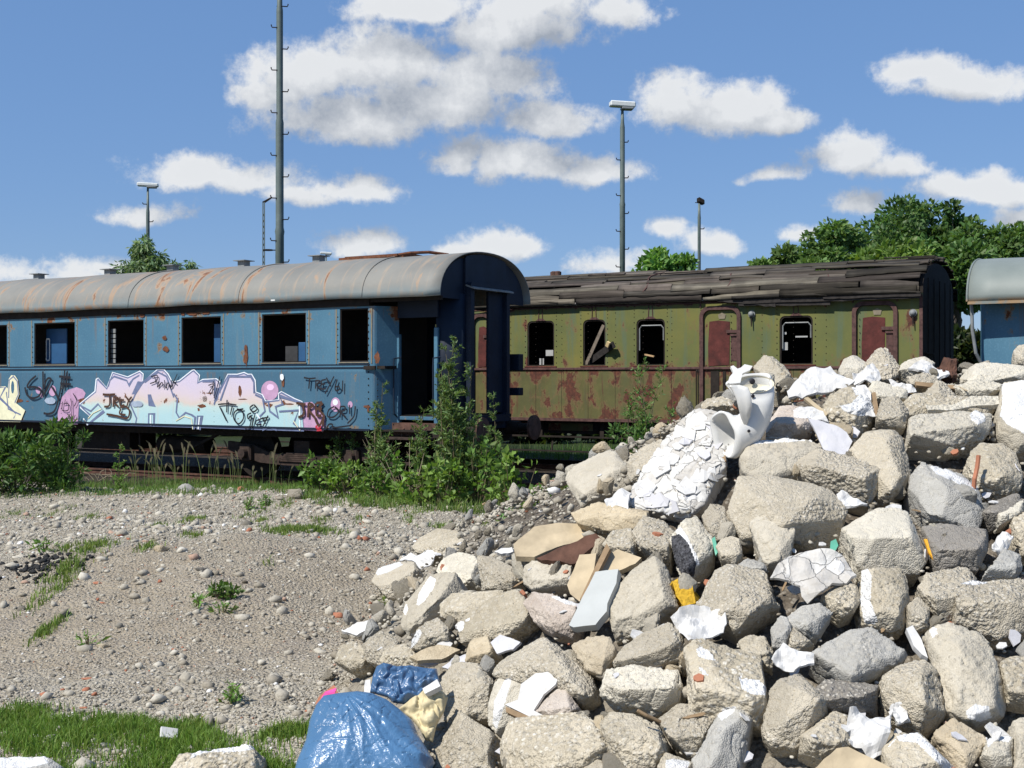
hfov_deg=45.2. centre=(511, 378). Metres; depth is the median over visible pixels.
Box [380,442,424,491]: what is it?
dry stalks
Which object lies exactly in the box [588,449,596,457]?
rubble lump
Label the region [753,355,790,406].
concrete chunk
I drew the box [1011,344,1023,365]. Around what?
concrete chunk
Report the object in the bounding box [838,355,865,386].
concrete chunk
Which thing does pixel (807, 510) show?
concrete chunk
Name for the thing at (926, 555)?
plaster chip
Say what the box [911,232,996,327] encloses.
leafy tree
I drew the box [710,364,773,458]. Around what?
broken urinal
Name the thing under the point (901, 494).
rubble lump
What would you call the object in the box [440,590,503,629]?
concrete chunk
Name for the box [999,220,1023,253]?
leafy tree
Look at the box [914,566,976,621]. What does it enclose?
concrete chunk
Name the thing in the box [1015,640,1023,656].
rubble lump
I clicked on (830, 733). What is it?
concrete chunk
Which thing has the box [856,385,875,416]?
plaster sheet
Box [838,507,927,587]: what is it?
concrete chunk
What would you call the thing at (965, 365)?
rubble lump
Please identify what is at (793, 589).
plaster chip
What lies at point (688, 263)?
leafy tree
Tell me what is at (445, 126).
sky
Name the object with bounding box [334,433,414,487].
dry stalks
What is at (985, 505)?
rubble lump
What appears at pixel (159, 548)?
loose stone
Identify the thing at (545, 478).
rubble lump
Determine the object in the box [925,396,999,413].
thin slab
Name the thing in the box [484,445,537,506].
bramble
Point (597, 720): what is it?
rubble lump
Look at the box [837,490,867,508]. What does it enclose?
plaster sheet
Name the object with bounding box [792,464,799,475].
rubble lump
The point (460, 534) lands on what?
rubble lump
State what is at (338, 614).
brick piece
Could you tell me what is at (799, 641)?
concrete chunk
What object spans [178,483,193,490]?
loose stone
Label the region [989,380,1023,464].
concrete chunk
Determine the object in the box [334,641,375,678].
concrete chunk
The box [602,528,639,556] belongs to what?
concrete chunk
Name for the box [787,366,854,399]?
plaster sheet
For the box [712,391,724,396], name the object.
rubble lump
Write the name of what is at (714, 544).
glass shard
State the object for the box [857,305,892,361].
door
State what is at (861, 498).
rubble lump
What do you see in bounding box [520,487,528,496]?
rubble lump
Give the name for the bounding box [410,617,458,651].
concrete chunk
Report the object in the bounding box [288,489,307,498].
loose stone
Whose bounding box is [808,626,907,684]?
concrete chunk
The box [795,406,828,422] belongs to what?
plaster sheet
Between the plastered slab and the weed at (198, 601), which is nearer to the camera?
the plastered slab
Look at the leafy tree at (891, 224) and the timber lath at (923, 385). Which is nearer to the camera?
the timber lath at (923, 385)
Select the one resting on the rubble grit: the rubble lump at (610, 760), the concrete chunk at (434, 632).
the rubble lump at (610, 760)
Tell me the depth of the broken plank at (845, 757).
4.40 m
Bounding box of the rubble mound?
[348,394,1023,767]
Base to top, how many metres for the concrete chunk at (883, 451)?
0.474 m
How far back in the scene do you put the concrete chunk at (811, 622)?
5.16 m
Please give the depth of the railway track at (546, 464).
28.21 m
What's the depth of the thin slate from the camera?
6.07 m
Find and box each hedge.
[156,433,224,436]
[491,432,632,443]
[954,322,980,384]
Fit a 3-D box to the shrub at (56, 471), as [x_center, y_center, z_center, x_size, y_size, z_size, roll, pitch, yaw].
[-7.383,1.237,20.170,0.951,1.356,0.706,0,0,0]
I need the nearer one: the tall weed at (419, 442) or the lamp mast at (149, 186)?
the tall weed at (419, 442)
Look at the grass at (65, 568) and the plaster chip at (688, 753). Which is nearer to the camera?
the plaster chip at (688, 753)
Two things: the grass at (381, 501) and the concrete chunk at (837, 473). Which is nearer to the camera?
the concrete chunk at (837, 473)
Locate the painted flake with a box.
[924,539,932,559]
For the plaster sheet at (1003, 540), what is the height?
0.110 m
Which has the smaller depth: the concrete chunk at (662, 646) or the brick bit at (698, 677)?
the brick bit at (698, 677)
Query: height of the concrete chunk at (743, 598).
0.364 m
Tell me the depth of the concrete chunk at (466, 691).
5.66 m
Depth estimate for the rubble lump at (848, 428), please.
6.45 m
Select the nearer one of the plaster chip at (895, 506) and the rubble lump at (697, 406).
the plaster chip at (895, 506)
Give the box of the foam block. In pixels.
[670,579,699,606]
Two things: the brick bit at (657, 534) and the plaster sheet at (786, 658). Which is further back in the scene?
the brick bit at (657, 534)
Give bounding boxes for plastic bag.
[295,691,434,767]
[846,706,890,758]
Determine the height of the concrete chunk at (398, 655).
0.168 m
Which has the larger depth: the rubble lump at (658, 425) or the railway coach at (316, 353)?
the railway coach at (316, 353)
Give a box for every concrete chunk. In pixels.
[0,756,62,767]
[170,744,266,767]
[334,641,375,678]
[362,631,401,667]
[371,562,423,600]
[379,644,427,667]
[401,572,467,640]
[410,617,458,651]
[412,528,466,567]
[434,710,502,767]
[436,552,481,590]
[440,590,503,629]
[441,662,494,727]
[456,589,539,647]
[465,636,502,666]
[477,555,526,591]
[488,678,520,737]
[492,637,600,711]
[500,711,607,767]
[523,560,573,597]
[523,592,585,644]
[536,689,581,714]
[565,450,632,507]
[571,502,649,539]
[571,635,617,681]
[584,759,602,767]
[599,664,685,720]
[599,711,671,767]
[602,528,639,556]
[610,555,678,645]
[613,622,684,673]
[626,439,662,484]
[632,515,674,574]
[657,752,692,767]
[658,703,712,760]
[669,516,714,588]
[683,638,768,736]
[691,708,753,767]
[695,564,780,644]
[701,396,738,414]
[702,504,729,543]
[716,536,742,565]
[726,474,847,555]
[738,558,767,572]
[738,635,773,675]
[739,438,821,479]
[749,515,795,580]
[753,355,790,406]
[761,674,828,758]
[766,405,812,439]
[770,616,791,653]
[788,603,832,644]
[788,627,814,651]
[796,448,879,515]
[797,711,855,767]
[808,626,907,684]
[815,679,879,718]
[820,581,860,627]
[821,386,874,446]
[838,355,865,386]
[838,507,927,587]
[849,429,910,507]
[854,567,909,640]
[863,347,899,387]
[868,380,907,407]
[875,396,908,435]
[878,659,945,738]
[879,732,951,767]
[897,357,934,383]
[903,393,995,433]
[903,410,991,461]
[903,462,983,527]
[906,372,937,392]
[906,597,929,636]
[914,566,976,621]
[918,622,1005,732]
[919,523,988,575]
[925,380,955,401]
[931,718,987,767]
[951,578,1023,650]
[952,379,1002,396]
[958,362,1023,384]
[962,442,1022,504]
[978,736,1012,767]
[980,493,1022,534]
[981,548,1022,581]
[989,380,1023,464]
[993,500,1023,533]
[998,656,1023,713]
[1007,512,1023,565]
[1007,717,1023,767]
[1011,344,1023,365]
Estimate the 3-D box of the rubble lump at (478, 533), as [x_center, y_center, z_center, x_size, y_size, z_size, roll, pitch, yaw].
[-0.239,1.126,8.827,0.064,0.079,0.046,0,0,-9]
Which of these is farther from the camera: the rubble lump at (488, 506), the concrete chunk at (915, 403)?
the rubble lump at (488, 506)
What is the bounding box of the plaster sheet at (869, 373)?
[852,363,880,385]
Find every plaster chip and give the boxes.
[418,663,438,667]
[437,641,452,646]
[630,629,642,638]
[683,751,697,754]
[739,712,749,721]
[743,750,753,762]
[787,585,800,594]
[841,724,849,731]
[852,426,860,438]
[885,504,901,508]
[893,728,901,733]
[924,549,928,560]
[951,732,966,740]
[981,492,990,498]
[985,722,1009,736]
[992,731,1001,741]
[996,642,1006,648]
[1009,629,1020,646]
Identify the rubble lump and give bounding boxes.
[321,669,336,680]
[341,634,348,639]
[343,609,356,624]
[361,619,379,642]
[370,603,384,614]
[370,610,390,624]
[384,600,393,618]
[387,603,395,616]
[393,578,411,605]
[407,576,419,590]
[415,581,420,590]
[443,522,455,529]
[444,547,456,557]
[444,616,457,631]
[451,655,459,664]
[457,532,463,537]
[458,520,464,530]
[458,542,467,552]
[464,509,472,521]
[474,574,480,585]
[475,530,482,540]
[476,537,494,555]
[476,669,485,678]
[480,655,495,675]
[484,500,493,512]
[484,527,491,535]
[487,525,494,539]
[502,750,507,767]
[504,540,512,547]
[505,526,521,534]
[508,482,520,502]
[511,553,529,580]
[512,523,522,536]
[519,488,529,498]
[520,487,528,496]
[522,496,532,510]
[537,491,549,499]
[541,474,549,487]
[547,561,560,574]
[555,470,566,486]
[556,464,563,471]
[563,649,578,660]
[565,464,575,474]
[576,710,589,716]
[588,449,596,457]
[591,535,604,556]
[592,441,610,453]
[593,715,603,728]
[597,478,603,493]
[600,711,608,716]
[601,477,613,496]
[602,753,624,767]
[616,446,629,460]
[628,437,635,445]
[642,612,660,631]
[645,432,652,440]
[646,551,669,573]
[647,710,662,716]
[652,422,666,439]
[664,664,680,671]
[676,396,693,418]
[678,573,697,591]
[678,651,686,676]
[695,401,703,408]
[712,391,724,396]
[717,521,734,540]
[722,389,739,412]
[733,397,738,408]
[775,378,794,391]
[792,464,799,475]
[829,422,852,439]
[835,374,853,391]
[845,451,851,455]
[858,496,866,502]
[894,486,906,499]
[929,368,937,375]
[929,615,946,628]
[941,446,953,454]
[954,483,976,502]
[958,362,973,371]
[979,502,988,509]
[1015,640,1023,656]
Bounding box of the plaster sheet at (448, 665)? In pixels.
[442,654,465,669]
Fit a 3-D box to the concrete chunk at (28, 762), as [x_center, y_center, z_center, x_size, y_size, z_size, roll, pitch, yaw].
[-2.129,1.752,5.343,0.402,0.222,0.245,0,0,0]
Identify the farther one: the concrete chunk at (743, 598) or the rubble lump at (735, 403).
the rubble lump at (735, 403)
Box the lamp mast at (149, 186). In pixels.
[137,182,158,243]
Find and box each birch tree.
[110,233,169,273]
[150,257,184,271]
[182,260,200,269]
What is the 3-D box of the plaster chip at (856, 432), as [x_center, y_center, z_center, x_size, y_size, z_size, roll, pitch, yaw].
[1.800,0.278,6.517,0.066,0.017,0.110,-33,41,3]
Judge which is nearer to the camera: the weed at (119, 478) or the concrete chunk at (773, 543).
the concrete chunk at (773, 543)
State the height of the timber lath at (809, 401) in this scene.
0.114 m
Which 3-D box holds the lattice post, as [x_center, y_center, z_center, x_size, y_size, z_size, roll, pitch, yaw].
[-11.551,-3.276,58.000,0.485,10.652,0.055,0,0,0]
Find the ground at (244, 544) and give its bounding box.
[0,434,619,767]
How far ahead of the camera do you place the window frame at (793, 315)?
23.17 m
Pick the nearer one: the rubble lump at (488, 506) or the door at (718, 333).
the rubble lump at (488, 506)
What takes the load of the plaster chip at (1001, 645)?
on the rubble grit
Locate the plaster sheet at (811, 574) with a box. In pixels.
[770,548,855,603]
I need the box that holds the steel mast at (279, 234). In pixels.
[263,0,289,263]
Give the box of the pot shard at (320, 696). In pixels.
[316,685,337,703]
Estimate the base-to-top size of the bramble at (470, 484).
0.929 m
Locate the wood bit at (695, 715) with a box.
[682,712,705,718]
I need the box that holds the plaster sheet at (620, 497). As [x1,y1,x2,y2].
[604,488,631,508]
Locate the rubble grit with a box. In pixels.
[320,369,1023,767]
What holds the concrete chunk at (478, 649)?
on the concrete chunk at (466, 691)
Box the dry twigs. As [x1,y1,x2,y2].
[80,469,134,480]
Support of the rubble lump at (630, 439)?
on the rubble grit
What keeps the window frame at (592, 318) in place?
in the wooden roof coach at (699, 333)
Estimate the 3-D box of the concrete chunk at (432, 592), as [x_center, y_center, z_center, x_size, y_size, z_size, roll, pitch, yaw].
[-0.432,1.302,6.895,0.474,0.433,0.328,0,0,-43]
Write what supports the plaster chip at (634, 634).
on the rubble grit
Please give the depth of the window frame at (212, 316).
23.13 m
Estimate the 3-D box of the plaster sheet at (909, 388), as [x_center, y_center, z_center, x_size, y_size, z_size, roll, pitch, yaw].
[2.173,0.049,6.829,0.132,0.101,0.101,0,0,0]
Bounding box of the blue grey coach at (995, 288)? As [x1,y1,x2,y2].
[966,257,1023,363]
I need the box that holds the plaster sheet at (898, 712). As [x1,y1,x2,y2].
[889,701,909,725]
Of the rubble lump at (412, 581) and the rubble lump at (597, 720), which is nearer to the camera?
the rubble lump at (597, 720)
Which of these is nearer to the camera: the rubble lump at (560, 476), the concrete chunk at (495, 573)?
the concrete chunk at (495, 573)
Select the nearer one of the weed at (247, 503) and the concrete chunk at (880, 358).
the concrete chunk at (880, 358)
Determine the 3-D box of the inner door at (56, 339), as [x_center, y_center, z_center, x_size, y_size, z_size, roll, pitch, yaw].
[-9.481,-0.208,25.587,0.633,1.676,0.047,0,0,30]
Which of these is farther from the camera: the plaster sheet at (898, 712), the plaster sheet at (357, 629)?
the plaster sheet at (357, 629)
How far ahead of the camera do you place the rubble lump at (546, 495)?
10.52 m
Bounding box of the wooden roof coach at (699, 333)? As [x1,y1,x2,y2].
[280,255,957,454]
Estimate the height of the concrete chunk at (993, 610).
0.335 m
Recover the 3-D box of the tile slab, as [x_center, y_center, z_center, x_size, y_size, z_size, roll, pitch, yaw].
[0.391,1.022,5.666,0.161,0.275,0.255,0,0,31]
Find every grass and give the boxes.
[0,474,308,498]
[0,496,503,742]
[0,697,311,767]
[123,439,294,487]
[299,487,539,514]
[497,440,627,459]
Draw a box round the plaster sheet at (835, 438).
[808,418,851,453]
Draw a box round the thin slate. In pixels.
[410,645,459,663]
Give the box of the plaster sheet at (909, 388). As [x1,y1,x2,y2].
[889,379,915,392]
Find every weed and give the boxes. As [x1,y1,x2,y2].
[24,537,59,552]
[74,629,110,644]
[111,442,128,488]
[191,592,207,608]
[207,601,240,613]
[218,678,245,704]
[243,495,261,509]
[257,493,275,510]
[321,430,348,480]
[343,432,369,488]
[363,381,400,492]
[405,406,441,489]
[422,335,490,501]
[443,408,493,500]
[481,391,510,498]
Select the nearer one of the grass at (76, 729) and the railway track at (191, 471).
the grass at (76, 729)
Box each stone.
[97,643,110,647]
[154,545,169,551]
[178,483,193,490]
[195,567,208,570]
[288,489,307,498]
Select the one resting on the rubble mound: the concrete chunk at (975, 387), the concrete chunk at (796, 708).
the concrete chunk at (796, 708)
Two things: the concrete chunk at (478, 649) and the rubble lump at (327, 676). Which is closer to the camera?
the concrete chunk at (478, 649)
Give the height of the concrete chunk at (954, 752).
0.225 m
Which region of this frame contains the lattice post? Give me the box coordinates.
[262,197,271,264]
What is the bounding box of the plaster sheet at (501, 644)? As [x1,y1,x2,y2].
[491,635,521,654]
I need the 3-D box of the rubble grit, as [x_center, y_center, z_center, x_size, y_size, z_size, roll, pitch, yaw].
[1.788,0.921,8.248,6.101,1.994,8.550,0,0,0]
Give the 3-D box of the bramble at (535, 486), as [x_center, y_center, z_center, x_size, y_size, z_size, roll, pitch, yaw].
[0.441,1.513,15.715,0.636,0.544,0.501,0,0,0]
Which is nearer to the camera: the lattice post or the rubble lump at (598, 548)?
the rubble lump at (598, 548)
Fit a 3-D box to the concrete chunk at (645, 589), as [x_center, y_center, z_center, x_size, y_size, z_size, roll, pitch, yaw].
[0.615,1.058,5.707,0.358,0.460,0.446,0,0,0]
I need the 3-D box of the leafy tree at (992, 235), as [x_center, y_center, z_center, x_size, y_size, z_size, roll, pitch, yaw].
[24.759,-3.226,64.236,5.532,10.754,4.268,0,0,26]
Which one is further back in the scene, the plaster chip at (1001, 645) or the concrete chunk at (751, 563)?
the concrete chunk at (751, 563)
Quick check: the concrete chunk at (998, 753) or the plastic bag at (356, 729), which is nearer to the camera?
the concrete chunk at (998, 753)
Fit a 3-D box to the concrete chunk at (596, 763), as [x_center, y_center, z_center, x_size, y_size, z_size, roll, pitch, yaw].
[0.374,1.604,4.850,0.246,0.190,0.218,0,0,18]
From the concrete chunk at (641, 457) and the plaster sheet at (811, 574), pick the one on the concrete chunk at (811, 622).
the plaster sheet at (811, 574)
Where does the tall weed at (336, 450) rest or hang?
on the ground at (244, 544)
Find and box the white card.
[160,726,177,738]
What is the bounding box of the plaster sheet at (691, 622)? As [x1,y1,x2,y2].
[671,605,726,640]
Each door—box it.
[46,328,67,364]
[214,324,219,361]
[299,342,304,360]
[475,317,485,412]
[486,292,502,412]
[704,310,736,400]
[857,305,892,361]
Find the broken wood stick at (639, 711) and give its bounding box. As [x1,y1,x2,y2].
[637,709,660,722]
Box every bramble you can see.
[295,449,343,491]
[320,459,371,497]
[349,450,405,499]
[388,463,443,504]
[419,457,467,506]
[454,439,506,503]
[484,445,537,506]
[523,476,567,505]
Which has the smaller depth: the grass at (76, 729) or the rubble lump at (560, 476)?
the grass at (76, 729)
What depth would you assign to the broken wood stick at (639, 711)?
4.81 m
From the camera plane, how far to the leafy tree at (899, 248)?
55.62 m
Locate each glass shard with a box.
[712,537,717,556]
[830,539,837,550]
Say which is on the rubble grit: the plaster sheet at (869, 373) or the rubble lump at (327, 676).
the plaster sheet at (869, 373)
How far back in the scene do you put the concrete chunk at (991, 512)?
5.78 m
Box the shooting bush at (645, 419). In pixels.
[615,357,676,452]
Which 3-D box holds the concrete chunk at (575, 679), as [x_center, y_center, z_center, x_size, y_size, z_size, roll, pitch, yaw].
[0.219,1.368,5.574,0.387,0.364,0.657,0,0,-42]
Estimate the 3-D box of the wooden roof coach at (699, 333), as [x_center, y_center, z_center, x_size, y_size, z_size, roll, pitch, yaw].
[1.290,-0.255,27.224,16.770,4.270,3.234,0,0,30]
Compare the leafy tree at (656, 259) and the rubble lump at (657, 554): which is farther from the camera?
the leafy tree at (656, 259)
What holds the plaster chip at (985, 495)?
on the rubble grit
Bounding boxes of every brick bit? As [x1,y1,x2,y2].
[520,590,527,597]
[652,532,662,536]
[693,673,703,682]
[950,449,958,455]
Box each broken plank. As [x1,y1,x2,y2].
[585,324,603,364]
[588,341,615,364]
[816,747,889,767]
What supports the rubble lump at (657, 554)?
on the concrete chunk at (645, 589)
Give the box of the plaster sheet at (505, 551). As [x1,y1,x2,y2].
[494,547,513,555]
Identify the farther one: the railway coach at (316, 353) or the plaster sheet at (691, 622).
the railway coach at (316, 353)
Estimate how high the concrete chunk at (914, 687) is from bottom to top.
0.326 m
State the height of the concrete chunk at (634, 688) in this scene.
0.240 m
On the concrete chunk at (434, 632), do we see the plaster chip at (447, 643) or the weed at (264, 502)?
the plaster chip at (447, 643)
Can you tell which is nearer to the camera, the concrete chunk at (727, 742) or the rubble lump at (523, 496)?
the concrete chunk at (727, 742)
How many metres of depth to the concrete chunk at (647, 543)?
5.93 m
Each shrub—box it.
[0,416,79,494]
[28,414,92,492]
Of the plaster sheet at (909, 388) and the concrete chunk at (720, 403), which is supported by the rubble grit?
the concrete chunk at (720, 403)
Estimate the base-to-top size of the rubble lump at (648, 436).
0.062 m
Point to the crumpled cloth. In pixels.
(423, 711)
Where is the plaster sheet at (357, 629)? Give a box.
[342,620,367,636]
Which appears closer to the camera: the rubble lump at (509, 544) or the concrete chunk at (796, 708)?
the concrete chunk at (796, 708)
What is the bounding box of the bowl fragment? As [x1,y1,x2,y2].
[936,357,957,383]
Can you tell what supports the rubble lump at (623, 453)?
on the concrete chunk at (581, 478)
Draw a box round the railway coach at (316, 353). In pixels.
[0,251,540,481]
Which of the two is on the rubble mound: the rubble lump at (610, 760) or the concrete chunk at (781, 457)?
the concrete chunk at (781, 457)
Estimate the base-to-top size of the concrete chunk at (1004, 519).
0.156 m
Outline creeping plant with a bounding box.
[206,579,245,600]
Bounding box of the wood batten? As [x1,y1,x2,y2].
[506,707,526,717]
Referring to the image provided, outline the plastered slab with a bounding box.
[629,408,727,522]
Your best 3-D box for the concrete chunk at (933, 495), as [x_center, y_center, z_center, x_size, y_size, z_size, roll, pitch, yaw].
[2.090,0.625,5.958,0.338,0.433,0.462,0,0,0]
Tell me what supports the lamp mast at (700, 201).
on the ground at (244, 544)
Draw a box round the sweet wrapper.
[321,688,336,697]
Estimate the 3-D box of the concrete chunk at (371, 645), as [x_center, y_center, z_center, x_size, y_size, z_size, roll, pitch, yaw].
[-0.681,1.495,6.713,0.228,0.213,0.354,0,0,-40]
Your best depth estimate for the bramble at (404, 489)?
16.27 m
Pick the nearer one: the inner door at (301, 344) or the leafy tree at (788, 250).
the inner door at (301, 344)
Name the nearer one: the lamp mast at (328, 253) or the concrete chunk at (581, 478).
the concrete chunk at (581, 478)
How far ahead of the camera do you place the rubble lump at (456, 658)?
5.94 m
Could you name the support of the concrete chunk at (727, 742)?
on the rubble mound
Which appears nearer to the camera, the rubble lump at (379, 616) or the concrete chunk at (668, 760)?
the concrete chunk at (668, 760)
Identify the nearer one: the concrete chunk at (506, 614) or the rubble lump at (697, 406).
the concrete chunk at (506, 614)
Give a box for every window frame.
[33,322,74,365]
[106,319,143,364]
[180,316,220,364]
[261,313,305,363]
[338,308,368,362]
[524,310,556,367]
[580,306,607,366]
[633,304,667,366]
[780,306,815,365]
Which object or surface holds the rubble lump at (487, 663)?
on the concrete chunk at (466, 691)
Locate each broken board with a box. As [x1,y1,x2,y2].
[567,553,598,602]
[602,549,642,573]
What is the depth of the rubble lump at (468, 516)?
10.44 m
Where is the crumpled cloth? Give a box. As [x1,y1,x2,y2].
[399,690,447,741]
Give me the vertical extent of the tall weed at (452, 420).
2.334 m
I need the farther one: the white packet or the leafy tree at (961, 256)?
the leafy tree at (961, 256)
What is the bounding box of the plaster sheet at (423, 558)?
[399,550,436,568]
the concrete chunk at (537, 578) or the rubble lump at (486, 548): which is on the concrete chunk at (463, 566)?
the rubble lump at (486, 548)
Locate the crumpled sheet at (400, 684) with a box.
[370,663,439,703]
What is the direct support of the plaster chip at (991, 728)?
on the concrete chunk at (998, 753)
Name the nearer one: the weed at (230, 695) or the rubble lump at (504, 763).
the rubble lump at (504, 763)
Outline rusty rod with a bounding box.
[972,455,980,488]
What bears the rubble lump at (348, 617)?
on the ground at (244, 544)
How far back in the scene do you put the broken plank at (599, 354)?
25.23 m
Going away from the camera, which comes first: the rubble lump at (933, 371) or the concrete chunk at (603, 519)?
the concrete chunk at (603, 519)
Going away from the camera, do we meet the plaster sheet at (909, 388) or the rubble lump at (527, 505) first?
the plaster sheet at (909, 388)
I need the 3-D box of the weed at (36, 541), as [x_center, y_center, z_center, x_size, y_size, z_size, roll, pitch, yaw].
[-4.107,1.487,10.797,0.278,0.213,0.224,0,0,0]
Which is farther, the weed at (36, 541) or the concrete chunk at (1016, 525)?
the weed at (36, 541)
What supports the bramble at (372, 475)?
on the ground at (244, 544)
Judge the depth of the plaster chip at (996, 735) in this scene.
4.50 m
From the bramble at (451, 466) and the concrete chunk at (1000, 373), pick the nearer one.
the concrete chunk at (1000, 373)
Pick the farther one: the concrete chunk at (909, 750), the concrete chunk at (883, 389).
the concrete chunk at (883, 389)
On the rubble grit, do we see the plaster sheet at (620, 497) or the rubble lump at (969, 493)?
the rubble lump at (969, 493)
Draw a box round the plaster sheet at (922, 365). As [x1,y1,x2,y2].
[908,359,949,379]
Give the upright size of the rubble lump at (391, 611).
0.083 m
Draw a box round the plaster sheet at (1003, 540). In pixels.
[992,531,1013,554]
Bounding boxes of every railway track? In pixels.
[5,457,567,495]
[85,447,583,471]
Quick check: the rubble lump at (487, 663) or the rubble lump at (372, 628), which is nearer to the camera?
the rubble lump at (487, 663)
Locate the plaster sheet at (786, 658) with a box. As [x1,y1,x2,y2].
[772,643,813,672]
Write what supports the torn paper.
on the ground at (244, 544)
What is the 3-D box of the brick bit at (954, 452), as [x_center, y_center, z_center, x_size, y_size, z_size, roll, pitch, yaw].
[2.270,0.377,6.298,0.046,0.018,0.033,-37,36,-26]
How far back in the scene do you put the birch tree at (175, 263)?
75.54 m
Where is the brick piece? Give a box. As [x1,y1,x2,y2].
[333,612,342,617]
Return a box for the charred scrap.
[0,547,93,589]
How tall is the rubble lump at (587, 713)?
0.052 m
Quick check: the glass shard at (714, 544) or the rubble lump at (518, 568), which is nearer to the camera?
the glass shard at (714, 544)
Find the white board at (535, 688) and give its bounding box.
[505,672,556,715]
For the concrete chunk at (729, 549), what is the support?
on the rubble mound
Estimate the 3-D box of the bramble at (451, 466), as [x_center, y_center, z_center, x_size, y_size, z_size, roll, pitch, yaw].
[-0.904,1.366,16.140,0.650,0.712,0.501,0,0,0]
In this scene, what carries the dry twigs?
on the ground at (244, 544)
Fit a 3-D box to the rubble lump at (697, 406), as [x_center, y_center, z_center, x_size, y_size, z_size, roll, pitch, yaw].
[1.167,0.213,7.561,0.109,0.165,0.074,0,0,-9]
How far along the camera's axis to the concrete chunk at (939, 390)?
6.74 m
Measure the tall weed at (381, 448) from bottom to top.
1.786 m
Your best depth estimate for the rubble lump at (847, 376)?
7.03 m
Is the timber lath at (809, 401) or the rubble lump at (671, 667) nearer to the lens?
the rubble lump at (671, 667)
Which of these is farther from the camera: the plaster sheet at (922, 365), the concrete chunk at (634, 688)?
the plaster sheet at (922, 365)
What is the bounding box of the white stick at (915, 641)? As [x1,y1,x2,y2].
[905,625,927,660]
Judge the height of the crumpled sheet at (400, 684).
0.172 m
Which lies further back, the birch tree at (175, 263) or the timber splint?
the birch tree at (175, 263)
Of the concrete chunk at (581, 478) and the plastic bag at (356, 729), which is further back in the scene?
the concrete chunk at (581, 478)
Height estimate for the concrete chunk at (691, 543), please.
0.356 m
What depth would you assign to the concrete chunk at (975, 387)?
6.76 m
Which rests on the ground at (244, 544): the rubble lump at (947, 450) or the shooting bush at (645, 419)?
the shooting bush at (645, 419)
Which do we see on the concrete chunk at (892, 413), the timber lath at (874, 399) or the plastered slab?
the timber lath at (874, 399)
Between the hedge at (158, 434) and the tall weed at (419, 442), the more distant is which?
the hedge at (158, 434)
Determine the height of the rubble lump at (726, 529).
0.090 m
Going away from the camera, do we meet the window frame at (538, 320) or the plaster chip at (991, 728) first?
the plaster chip at (991, 728)
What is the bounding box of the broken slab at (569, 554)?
[537,534,600,567]
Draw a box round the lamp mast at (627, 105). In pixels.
[609,100,635,271]
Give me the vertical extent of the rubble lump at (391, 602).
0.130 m
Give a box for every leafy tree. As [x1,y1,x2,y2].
[631,244,681,270]
[675,251,698,270]
[747,240,829,270]
[796,217,868,269]
[847,193,930,255]
[847,236,935,268]
[905,198,944,240]
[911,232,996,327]
[924,198,989,383]
[946,214,1023,311]
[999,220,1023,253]
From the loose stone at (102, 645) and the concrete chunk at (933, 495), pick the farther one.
the loose stone at (102, 645)
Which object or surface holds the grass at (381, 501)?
on the ground at (244, 544)
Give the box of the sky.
[0,0,1023,330]
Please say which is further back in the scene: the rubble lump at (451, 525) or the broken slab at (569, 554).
the rubble lump at (451, 525)
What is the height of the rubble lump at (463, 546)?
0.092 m
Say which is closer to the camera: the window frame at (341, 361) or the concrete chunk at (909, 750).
the concrete chunk at (909, 750)
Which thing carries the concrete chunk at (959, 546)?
on the rubble mound
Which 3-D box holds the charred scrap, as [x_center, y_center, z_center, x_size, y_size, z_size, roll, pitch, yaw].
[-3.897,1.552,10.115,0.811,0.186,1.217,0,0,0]
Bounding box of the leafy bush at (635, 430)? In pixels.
[604,422,648,452]
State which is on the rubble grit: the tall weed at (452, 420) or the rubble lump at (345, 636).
the rubble lump at (345, 636)
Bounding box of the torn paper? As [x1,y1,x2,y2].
[364,679,370,692]
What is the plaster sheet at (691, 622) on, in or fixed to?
on the concrete chunk at (662, 646)
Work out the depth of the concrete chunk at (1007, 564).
5.38 m
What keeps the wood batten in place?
on the concrete chunk at (567, 740)
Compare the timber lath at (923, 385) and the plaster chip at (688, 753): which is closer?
the plaster chip at (688, 753)
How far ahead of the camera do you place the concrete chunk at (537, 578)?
6.10 m
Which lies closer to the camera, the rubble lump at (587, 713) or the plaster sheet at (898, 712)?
the plaster sheet at (898, 712)
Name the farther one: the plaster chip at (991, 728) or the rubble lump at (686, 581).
the rubble lump at (686, 581)
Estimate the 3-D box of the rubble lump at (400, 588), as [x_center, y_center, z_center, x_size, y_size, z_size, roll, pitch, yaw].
[-0.746,1.435,8.314,0.122,0.210,0.129,-17,-49,43]
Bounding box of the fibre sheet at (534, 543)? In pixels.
[513,523,585,561]
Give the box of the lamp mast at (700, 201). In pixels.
[695,197,704,269]
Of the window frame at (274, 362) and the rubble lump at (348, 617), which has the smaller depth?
the rubble lump at (348, 617)
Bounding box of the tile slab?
[569,569,620,632]
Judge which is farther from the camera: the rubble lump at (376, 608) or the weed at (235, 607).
the weed at (235, 607)
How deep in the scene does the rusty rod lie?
5.92 m
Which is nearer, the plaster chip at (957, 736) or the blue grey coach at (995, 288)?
the plaster chip at (957, 736)
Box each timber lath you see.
[804,397,827,416]
[871,392,877,417]
[915,381,955,391]
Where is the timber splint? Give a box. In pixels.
[580,543,610,599]
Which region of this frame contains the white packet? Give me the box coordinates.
[422,679,442,696]
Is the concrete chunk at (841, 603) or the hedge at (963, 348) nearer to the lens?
the concrete chunk at (841, 603)
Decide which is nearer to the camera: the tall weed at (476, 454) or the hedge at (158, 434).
the tall weed at (476, 454)

